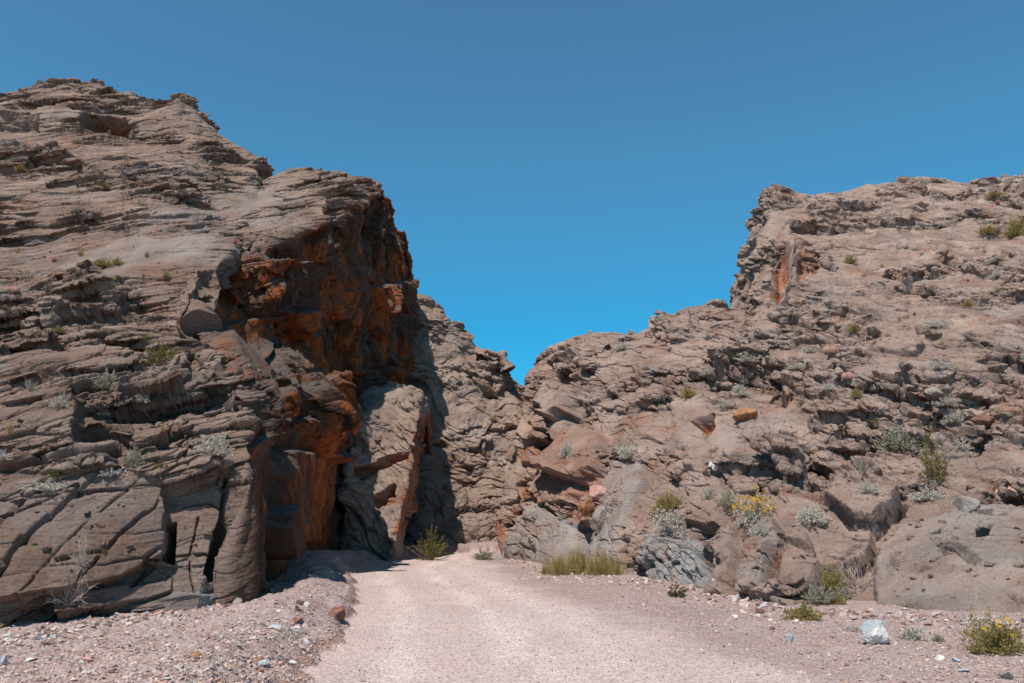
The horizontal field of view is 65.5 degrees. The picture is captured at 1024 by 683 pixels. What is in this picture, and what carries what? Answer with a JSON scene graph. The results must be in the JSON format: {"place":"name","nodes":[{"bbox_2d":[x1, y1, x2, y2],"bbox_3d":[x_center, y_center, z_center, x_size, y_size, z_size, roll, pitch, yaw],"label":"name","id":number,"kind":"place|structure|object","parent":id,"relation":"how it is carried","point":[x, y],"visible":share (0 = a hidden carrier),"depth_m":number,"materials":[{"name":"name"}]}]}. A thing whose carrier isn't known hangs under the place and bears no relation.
{"place":"outdoors","nodes":[
{"label":"outdoors","id":0,"kind":"place"},
{"bbox_2d":[0,77,423,628],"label":"cliff","id":1,"kind":"structure","parent":0,"point":[335,254],"depth_m":24.72,"materials":[{"name":"stone"}]},
{"bbox_2d":[0,449,11,459],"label":"brittlebush","id":2,"kind":"object","parent":1,"relation":"on","point":[3,456],"visible":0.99,"depth_m":14.27,"materials":[{"name":"plant"}]},
{"bbox_2d":[5,285,19,293],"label":"barrel cactus","id":3,"kind":"object","parent":1,"relation":"on","point":[15,289],"visible":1,"depth_m":24.26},
{"bbox_2d":[12,164,26,171],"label":"olive shrub","id":4,"kind":"object","parent":1,"relation":"on","point":[20,168],"visible":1,"depth_m":42.66,"materials":[{"name":"green plant"}]},
{"bbox_2d":[15,376,40,390],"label":"dead shrub","id":5,"kind":"object","parent":1,"relation":"on","point":[28,386],"visible":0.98,"depth_m":15.79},
{"bbox_2d":[19,268,36,277],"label":"grass tuft","id":6,"kind":"object","parent":1,"relation":"on","point":[29,275],"visible":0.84,"depth_m":26.71,"materials":[{"name":"plant"}]},
{"bbox_2d":[21,412,49,422],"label":"dead shrub","id":7,"kind":"object","parent":1,"relation":"on","point":[35,418],"visible":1,"depth_m":15.06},
{"bbox_2d":[18,479,66,491],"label":"mat shrub","id":8,"kind":"object","parent":1,"relation":"on","point":[47,487],"visible":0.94,"depth_m":13.93,"materials":[{"name":"plant"}]},
{"bbox_2d":[44,460,65,479],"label":"creosote bush","id":9,"kind":"object","parent":1,"relation":"on","point":[55,474],"visible":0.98,"depth_m":14.20,"materials":[{"name":"green plant"}]},
{"bbox_2d":[45,393,70,406],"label":"brittlebush","id":10,"kind":"object","parent":1,"relation":"on","point":[61,402],"visible":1,"depth_m":15.53,"materials":[{"name":"plant"}]},
{"bbox_2d":[51,324,68,332],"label":"olive shrub","id":11,"kind":"object","parent":1,"relation":"on","point":[58,330],"visible":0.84,"depth_m":20.80,"materials":[{"name":"green plant"}]},
{"bbox_2d":[44,554,98,605],"bbox_3d":[-7.051,3.794,12.725,0.824,0.869,0.691,-7,-14,28],"label":"dead shrub","id":12,"kind":"object","parent":1,"relation":"on","point":[81,594],"visible":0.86,"depth_m":12.65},
{"bbox_2d":[67,533,93,567],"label":"dead shrub","id":13,"kind":"object","parent":1,"relation":"on","point":[83,555],"visible":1,"depth_m":12.83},
{"bbox_2d":[92,257,113,268],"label":"olive shrub","id":14,"kind":"object","parent":1,"relation":"on","point":[102,263],"visible":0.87,"depth_m":26.62,"materials":[{"name":"green plant"}]},
{"bbox_2d":[98,176,112,189],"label":"creosote bush","id":15,"kind":"object","parent":1,"relation":"on","point":[103,184],"visible":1,"depth_m":37.47,"materials":[{"name":"green plant"}]},
{"bbox_2d":[91,368,120,388],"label":"sage shrub","id":16,"kind":"object","parent":1,"relation":"on","point":[101,384],"visible":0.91,"depth_m":17.09,"materials":[{"name":"green plant"}]},
{"bbox_2d":[98,466,130,477],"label":"mat shrub","id":17,"kind":"object","parent":1,"relation":"on","point":[108,473],"visible":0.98,"depth_m":14.42,"materials":[{"name":"plant"}]},
{"bbox_2d":[111,257,124,264],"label":"olive shrub","id":18,"kind":"object","parent":1,"relation":"on","point":[115,261],"visible":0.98,"depth_m":26.71,"materials":[{"name":"green plant"}]},
{"bbox_2d":[121,446,149,466],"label":"sage shrub","id":19,"kind":"object","parent":1,"relation":"on","point":[134,455],"visible":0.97,"depth_m":14.69,"materials":[{"name":"green plant"}]},
{"bbox_2d":[128,196,147,204],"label":"grass tuft","id":20,"kind":"object","parent":1,"relation":"on","point":[140,201],"visible":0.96,"depth_m":33.99,"materials":[{"name":"plant"}]},
{"bbox_2d":[131,394,150,403],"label":"brittlebush","id":21,"kind":"object","parent":1,"relation":"on","point":[141,399],"visible":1,"depth_m":17.09,"materials":[{"name":"plant"}]},
{"bbox_2d":[0,102,312,610],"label":"rubble","id":22,"kind":"object","parent":1,"relation":"on","point":[104,543],"visible":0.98,"depth_m":14.41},
{"bbox_2d":[140,337,177,363],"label":"creosote bush","id":23,"kind":"object","parent":1,"relation":"on","point":[160,354],"visible":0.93,"depth_m":19.19,"materials":[{"name":"green plant"}]},
{"bbox_2d":[190,431,237,456],"bbox_3d":[-5.778,1.979,15.256,0.757,0.500,0.836,-2,-13,11],"label":"brittlebush","id":24,"kind":"object","parent":1,"relation":"on","point":[214,448],"visible":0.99,"depth_m":15.17,"materials":[{"name":"plant"}]},
{"bbox_2d":[336,381,433,560],"bbox_3d":[-6.657,8.613,47.151,4.662,10.609,27.032,0,-13,0],"label":"rock fin","id":25,"kind":"object","parent":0,"point":[376,505],"visible":0.72,"depth_m":36.32,"materials":[{"name":"stone"}]},
{"bbox_2d":[404,294,527,544],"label":"cliff","id":26,"kind":"structure","parent":0,"point":[451,359],"depth_m":50.02,"materials":[{"name":"stone"}]},
{"bbox_2d":[0,541,1023,682],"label":"ground","id":27,"kind":"structure","parent":0,"point":[415,572],"depth_m":11.52,"materials":[{"name":"gravel"}]},
{"bbox_2d":[0,654,7,664],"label":"stone","id":28,"kind":"object","parent":27,"relation":"on","point":[4,660],"visible":0.97,"depth_m":8.38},
{"bbox_2d":[0,602,244,649],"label":"gravel","id":29,"kind":"structure","parent":27,"relation":"on","point":[115,618],"depth_m":11.41,"materials":[{"name":"gravel"}]},
{"bbox_2d":[0,549,358,682],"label":"gravel","id":30,"kind":"structure","parent":27,"relation":"on","point":[179,671],"depth_m":8.80,"materials":[{"name":"gravel"}]},
{"bbox_2d":[327,606,345,620],"bbox_3d":[-2.873,4.467,13.056,0.306,0.254,0.285,-7,-20,5],"label":"boulder","id":31,"kind":"object","parent":27,"relation":"on","point":[338,613],"visible":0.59,"depth_m":12.98,"materials":[{"name":"red stone"}]},
{"bbox_2d":[408,519,451,559],"bbox_3d":[-3.596,8.632,34.692,2.367,1.759,1.850,-8,-15,31],"label":"creosote bush","id":32,"kind":"object","parent":27,"relation":"on","point":[427,552],"visible":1,"depth_m":34.23,"materials":[{"name":"green plant"}]},
{"bbox_2d":[468,548,497,559],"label":"sage shrub","id":33,"kind":"object","parent":27,"relation":"on","point":[484,556],"visible":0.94,"depth_m":34.27,"materials":[{"name":"green plant"}]},
{"bbox_2d":[538,542,629,575],"bbox_3d":[2.173,6.639,24.706,3.158,1.203,1.748,-6,-14,27],"label":"grass clump","id":34,"kind":"object","parent":27,"relation":"on","point":[576,565],"visible":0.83,"depth_m":24.51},
{"bbox_2d":[667,581,686,597],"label":"leafy sprig","id":35,"kind":"object","parent":27,"relation":"on","point":[675,593],"visible":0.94,"depth_m":17.57,"materials":[{"name":"green plant"}]},
{"bbox_2d":[780,599,824,622],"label":"cushion plant","id":36,"kind":"object","parent":27,"relation":"on","point":[803,614],"visible":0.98,"depth_m":13.14,"materials":[{"name":"green plant"}]},
{"bbox_2d":[835,584,855,598],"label":"sage shrub","id":37,"kind":"object","parent":27,"relation":"on","point":[842,592],"visible":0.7,"depth_m":16.41,"materials":[{"name":"green plant"}]},
{"bbox_2d":[844,623,859,631],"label":"mat shrub","id":38,"kind":"object","parent":27,"relation":"on","point":[855,628],"visible":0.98,"depth_m":12.12,"materials":[{"name":"plant"}]},
{"bbox_2d":[860,619,890,644],"bbox_3d":[4.967,3.979,10.868,0.432,0.340,0.289,6,-14,-26],"label":"boulder","id":39,"kind":"object","parent":27,"relation":"on","point":[872,632],"visible":0.97,"depth_m":10.78,"materials":[{"name":"stone"}]},
{"bbox_2d":[894,597,919,607],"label":"grass tuft","id":40,"kind":"object","parent":27,"relation":"on","point":[906,604],"visible":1,"depth_m":14.73,"materials":[{"name":"plant"}]},
{"bbox_2d":[892,620,930,641],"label":"brittlebush","id":41,"kind":"object","parent":27,"relation":"on","point":[912,634],"visible":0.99,"depth_m":11.30,"materials":[{"name":"plant"}]},
{"bbox_2d":[930,633,945,641],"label":"sage shrub","id":42,"kind":"object","parent":27,"relation":"on","point":[935,638],"visible":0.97,"depth_m":11.12,"materials":[{"name":"green plant"}]},
{"bbox_2d":[997,671,1013,679],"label":"stone","id":43,"kind":"object","parent":27,"relation":"on","point":[1005,674],"visible":0.95,"depth_m":8.36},
{"bbox_2d":[0,0,1023,385],"label":"sky","id":44,"kind":"structure","parent":0,"point":[552,172],"materials":[{"name":"blue"}]},
{"bbox_2d":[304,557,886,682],"bbox_3d":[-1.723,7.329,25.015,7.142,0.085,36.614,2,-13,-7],"label":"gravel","id":45,"kind":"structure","parent":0,"point":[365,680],"depth_m":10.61,"materials":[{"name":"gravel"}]},
{"bbox_2d":[476,558,1023,682],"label":"gravel","id":46,"kind":"structure","parent":0,"point":[971,661],"depth_m":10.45,"materials":[{"name":"gravel"}]},
{"bbox_2d":[953,592,1023,656],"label":"desert sunflower","id":47,"kind":"object","parent":46,"relation":"on","point":[999,643],"visible":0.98,"depth_m":10.08,"materials":[{"name":"green plant"}]},
{"bbox_2d":[491,171,1023,612],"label":"cliff","id":48,"kind":"structure","parent":0,"point":[588,412],"depth_m":31.24,"materials":[{"name":"stone"}]},
{"bbox_2d":[556,439,574,457],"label":"brittlebush","id":49,"kind":"object","parent":48,"relation":"on","point":[565,451],"visible":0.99,"depth_m":33.68,"materials":[{"name":"plant"}]},
{"bbox_2d":[578,499,594,516],"bbox_3d":[2.757,6.214,29.693,0.582,0.716,0.393,8,-15,-33],"label":"boulder","id":50,"kind":"object","parent":48,"relation":"on","point":[586,508],"visible":1,"depth_m":29.55,"materials":[{"name":"orange stone"}]},
{"bbox_2d":[589,485,606,501],"bbox_3d":[3.235,5.647,29.928,0.683,0.728,0.555,1,-9,19],"label":"boulder","id":51,"kind":"object","parent":48,"relation":"on","point":[596,493],"visible":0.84,"depth_m":29.75,"materials":[{"name":"pink stone"}]},
{"bbox_2d":[590,506,606,533],"bbox_3d":[3.070,6.265,27.954,0.714,0.996,0.558,-8,-11,16],"label":"boulder","id":52,"kind":"object","parent":48,"relation":"on","point":[598,518],"visible":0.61,"depth_m":27.80,"materials":[{"name":"grey stone"}]},
{"bbox_2d":[610,340,630,350],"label":"mat shrub","id":53,"kind":"object","parent":48,"relation":"on","point":[621,347],"visible":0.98,"depth_m":41.60,"materials":[{"name":"plant"}]},
{"bbox_2d":[617,444,641,459],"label":"brittlebush","id":54,"kind":"object","parent":48,"relation":"on","point":[629,452],"visible":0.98,"depth_m":31.15,"materials":[{"name":"plant"}]},
{"bbox_2d":[648,505,686,535],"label":"brittlebush","id":55,"kind":"object","parent":48,"relation":"on","point":[670,528],"visible":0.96,"depth_m":23.12,"materials":[{"name":"plant"}]},
{"bbox_2d":[649,489,685,512],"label":"olive shrub","id":56,"kind":"object","parent":48,"relation":"on","point":[666,503],"visible":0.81,"depth_m":25.40,"materials":[{"name":"green plant"}]},
{"bbox_2d":[677,385,699,399],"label":"cushion plant","id":57,"kind":"object","parent":48,"relation":"on","point":[686,393],"visible":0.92,"depth_m":32.93,"materials":[{"name":"green plant"}]},
{"bbox_2d":[695,366,713,376],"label":"mat shrub","id":58,"kind":"object","parent":48,"relation":"on","point":[704,372],"visible":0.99,"depth_m":34.30,"materials":[{"name":"plant"}]},
{"bbox_2d":[700,486,716,497],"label":"brittlebush","id":59,"kind":"object","parent":48,"relation":"on","point":[708,493],"visible":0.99,"depth_m":23.53,"materials":[{"name":"plant"}]},
{"bbox_2d":[714,398,732,407],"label":"brittlebush","id":60,"kind":"object","parent":48,"relation":"on","point":[726,404],"visible":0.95,"depth_m":30.96,"materials":[{"name":"plant"}]},
{"bbox_2d":[713,483,744,516],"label":"sage shrub","id":61,"kind":"object","parent":48,"relation":"on","point":[727,501],"visible":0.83,"depth_m":22.49,"materials":[{"name":"green plant"}]},
{"bbox_2d":[732,384,745,391],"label":"brittlebush","id":62,"kind":"object","parent":48,"relation":"on","point":[739,388],"visible":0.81,"depth_m":32.65,"materials":[{"name":"plant"}]},
{"bbox_2d":[731,389,751,396],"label":"mat shrub","id":63,"kind":"object","parent":48,"relation":"on","point":[742,393],"visible":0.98,"depth_m":31.21,"materials":[{"name":"plant"}]},
{"bbox_2d":[732,408,757,421],"bbox_3d":[8.534,2.680,29.159,1.013,0.604,0.812,4,-13,-9],"label":"boulder","id":64,"kind":"object","parent":48,"relation":"on","point":[740,414],"visible":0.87,"depth_m":28.92,"materials":[{"name":"orange stone"}]},
{"bbox_2d":[733,351,762,363],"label":"brittlebush","id":65,"kind":"object","parent":48,"relation":"on","point":[744,358],"visible":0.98,"depth_m":33.16,"materials":[{"name":"plant"}]},
{"bbox_2d":[729,485,775,525],"bbox_3d":[6.449,4.346,21.232,1.149,1.142,1.180,0,-13,-1],"label":"flowering brittlebush","id":66,"kind":"object","parent":48,"relation":"on","point":[750,514],"visible":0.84,"depth_m":21.15,"materials":[{"name":"plant"}]},
{"bbox_2d":[745,519,774,536],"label":"brittlebush","id":67,"kind":"object","parent":48,"relation":"on","point":[760,531],"visible":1,"depth_m":18.19,"materials":[{"name":"plant"}]},
{"bbox_2d":[767,479,782,495],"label":"boulder","id":68,"kind":"object","parent":48,"relation":"on","point":[772,487],"visible":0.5,"depth_m":23.00,"materials":[{"name":"brown stone"}]},
{"bbox_2d":[534,191,1023,603],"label":"rubble","id":69,"kind":"object","parent":48,"relation":"on","point":[923,567],"visible":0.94,"depth_m":18.51,"materials":[{"name":"stone"}]},
{"bbox_2d":[784,363,804,369],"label":"mat shrub","id":70,"kind":"object","parent":48,"relation":"on","point":[799,366],"visible":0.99,"depth_m":31.07,"materials":[{"name":"plant"}]},
{"bbox_2d":[802,566,815,580],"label":"dead shrub","id":71,"kind":"object","parent":48,"relation":"on","point":[808,574],"visible":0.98,"depth_m":16.46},
{"bbox_2d":[800,346,818,352],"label":"mat shrub","id":72,"kind":"object","parent":48,"relation":"on","point":[807,349],"visible":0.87,"depth_m":35.30,"materials":[{"name":"plant"}]},
{"bbox_2d":[791,500,831,525],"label":"brittlebush","id":73,"kind":"object","parent":48,"relation":"on","point":[813,518],"visible":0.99,"depth_m":19.21,"materials":[{"name":"plant"}]},
{"bbox_2d":[801,581,836,603],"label":"sage shrub","id":74,"kind":"object","parent":48,"relation":"on","point":[818,596],"visible":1,"depth_m":15.37,"materials":[{"name":"green plant"}]},
{"bbox_2d":[817,381,835,391],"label":"mat shrub","id":75,"kind":"object","parent":48,"relation":"on","point":[829,387],"visible":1,"depth_m":28.49,"materials":[{"name":"plant"}]},
{"bbox_2d":[822,345,837,354],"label":"barrel cactus","id":76,"kind":"object","parent":48,"relation":"on","point":[831,349],"visible":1,"depth_m":31.53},
{"bbox_2d":[821,589,847,605],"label":"cushion plant","id":77,"kind":"object","parent":48,"relation":"on","point":[839,601],"visible":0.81,"depth_m":15.37,"materials":[{"name":"green plant"}]},
{"bbox_2d":[820,562,849,589],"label":"olive shrub","id":78,"kind":"object","parent":48,"relation":"on","point":[828,578],"visible":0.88,"depth_m":16.75,"materials":[{"name":"green plant"}]},
{"bbox_2d":[841,371,854,379],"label":"barrel cactus","id":79,"kind":"object","parent":48,"relation":"on","point":[848,375],"visible":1,"depth_m":29.25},
{"bbox_2d":[843,253,858,263],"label":"olive shrub","id":80,"kind":"object","parent":48,"relation":"on","point":[850,260],"visible":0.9,"depth_m":47.73,"materials":[{"name":"green plant"}]},
{"bbox_2d":[845,321,861,332],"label":"olive shrub","id":81,"kind":"object","parent":48,"relation":"on","point":[854,327],"visible":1,"depth_m":36.95,"materials":[{"name":"green plant"}]},
{"bbox_2d":[849,385,863,397],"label":"olive shrub","id":82,"kind":"object","parent":48,"relation":"on","point":[856,394],"visible":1,"depth_m":27.11,"materials":[{"name":"green plant"}]},
{"bbox_2d":[833,561,880,591],"bbox_3d":[7.159,4.918,16.716,0.998,0.659,0.836,2,-13,-7],"label":"dead shrub","id":83,"kind":"object","parent":48,"relation":"on","point":[863,584],"visible":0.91,"depth_m":16.59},
{"bbox_2d":[842,454,881,477],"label":"dead shrub","id":84,"kind":"object","parent":48,"relation":"on","point":[865,468],"visible":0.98,"depth_m":22.84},
{"bbox_2d":[854,478,882,493],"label":"brittlebush","id":85,"kind":"object","parent":48,"relation":"on","point":[869,489],"visible":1,"depth_m":20.05,"materials":[{"name":"plant"}]},
{"bbox_2d":[881,548,912,564],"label":"dead shrub","id":86,"kind":"object","parent":48,"relation":"on","point":[893,561],"visible":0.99,"depth_m":16.39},
{"bbox_2d":[869,426,928,451],"bbox_3d":[12.164,3.026,25.060,1.377,0.898,1.693,5,-14,-21],"label":"sage shrub","id":87,"kind":"object","parent":48,"relation":"on","point":[901,443],"visible":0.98,"depth_m":24.94,"materials":[{"name":"grey plant"}]},
{"bbox_2d":[916,325,925,334],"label":"boulder","id":88,"kind":"object","parent":48,"relation":"on","point":[920,329],"visible":0.93,"depth_m":34.84,"materials":[{"name":"brown stone"}]},
{"bbox_2d":[903,487,949,500],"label":"mat shrub","id":89,"kind":"object","parent":48,"relation":"on","point":[925,494],"visible":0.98,"depth_m":21.36,"materials":[{"name":"plant"}]},
{"bbox_2d":[917,424,942,447],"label":"creosote bush","id":90,"kind":"object","parent":48,"relation":"on","point":[929,440],"visible":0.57,"depth_m":24.03,"materials":[{"name":"green plant"}]},
{"bbox_2d":[924,329,941,338],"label":"boulder","id":91,"kind":"object","parent":48,"relation":"on","point":[932,334],"visible":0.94,"depth_m":33.90,"materials":[{"name":"brown stone"}]},
{"bbox_2d":[922,387,943,395],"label":"boulder","id":92,"kind":"object","parent":48,"relation":"on","point":[933,391],"visible":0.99,"depth_m":27.17,"materials":[{"name":"grey stone"}]},
{"bbox_2d":[913,438,955,480],"bbox_3d":[11.726,3.298,22.161,1.044,1.216,1.286,-6,-14,26],"label":"creosote bush","id":93,"kind":"object","parent":48,"relation":"on","point":[930,471],"visible":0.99,"depth_m":22.00,"materials":[{"name":"green plant"}]},
{"bbox_2d":[918,318,953,328],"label":"mat shrub","id":94,"kind":"object","parent":48,"relation":"on","point":[934,324],"visible":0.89,"depth_m":35.55,"materials":[{"name":"plant"}]},
{"bbox_2d":[926,358,952,369],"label":"mat shrub","id":95,"kind":"object","parent":48,"relation":"on","point":[939,365],"visible":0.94,"depth_m":28.34,"materials":[{"name":"plant"}]},
{"bbox_2d":[931,395,959,406],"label":"brittlebush","id":96,"kind":"object","parent":48,"relation":"on","point":[945,402],"visible":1,"depth_m":27.02,"materials":[{"name":"plant"}]},
{"bbox_2d":[936,408,968,422],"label":"brittlebush","id":97,"kind":"object","parent":48,"relation":"on","point":[951,417],"visible":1,"depth_m":26.81,"materials":[{"name":"plant"}]},
{"bbox_2d":[951,435,974,450],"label":"brittlebush","id":98,"kind":"object","parent":48,"relation":"on","point":[963,447],"visible":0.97,"depth_m":23.20,"materials":[{"name":"plant"}]},
{"bbox_2d":[952,495,979,512],"bbox_3d":[10.669,3.836,18.707,0.570,0.436,0.404,-4,-13,18],"label":"boulder","id":99,"kind":"object","parent":48,"relation":"on","point":[967,504],"visible":0.92,"depth_m":18.55,"materials":[{"name":"grey stone"}]},
{"bbox_2d":[970,414,994,428],"bbox_3d":[15.547,2.629,26.153,0.744,0.465,0.682,11,-16,-25],"label":"boulder","id":100,"kind":"object","parent":48,"relation":"on","point":[985,420],"visible":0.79,"depth_m":25.94,"materials":[{"name":"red stone"}]},
{"bbox_2d":[974,224,998,234],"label":"olive shrub","id":101,"kind":"object","parent":48,"relation":"on","point":[989,230],"visible":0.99,"depth_m":51.06,"materials":[{"name":"green plant"}]},
{"bbox_2d":[985,188,1005,197],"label":"olive shrub","id":102,"kind":"object","parent":48,"relation":"on","point":[994,193],"visible":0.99,"depth_m":59.40,"materials":[{"name":"green plant"}]},
{"bbox_2d":[987,363,1007,372],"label":"boulder","id":103,"kind":"object","parent":48,"relation":"on","point":[999,367],"visible":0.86,"depth_m":28.78,"materials":[{"name":"grey stone"}]},
{"bbox_2d":[987,270,1007,278],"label":"mat shrub","id":104,"kind":"object","parent":48,"relation":"on","point":[996,275],"visible":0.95,"depth_m":41.73,"materials":[{"name":"plant"}]},
{"bbox_2d":[992,412,1013,419],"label":"boulder","id":105,"kind":"object","parent":48,"relation":"on","point":[998,415],"visible":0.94,"depth_m":25.90,"materials":[{"name":"brown stone"}]},
{"bbox_2d":[1003,211,1023,238],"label":"olive shrub","id":106,"kind":"object","parent":48,"relation":"on","point":[1016,229],"visible":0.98,"depth_m":50.45,"materials":[{"name":"green plant"}]},
{"bbox_2d":[1004,586,1023,603],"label":"dead shrub","id":107,"kind":"object","parent":48,"relation":"on","point":[1017,596],"visible":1,"depth_m":13.93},
{"bbox_2d":[1007,486,1020,496],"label":"boulder","id":108,"kind":"object","parent":48,"relation":"on","point":[1011,491],"visible":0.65,"depth_m":20.03,"materials":[{"name":"pink stone"}]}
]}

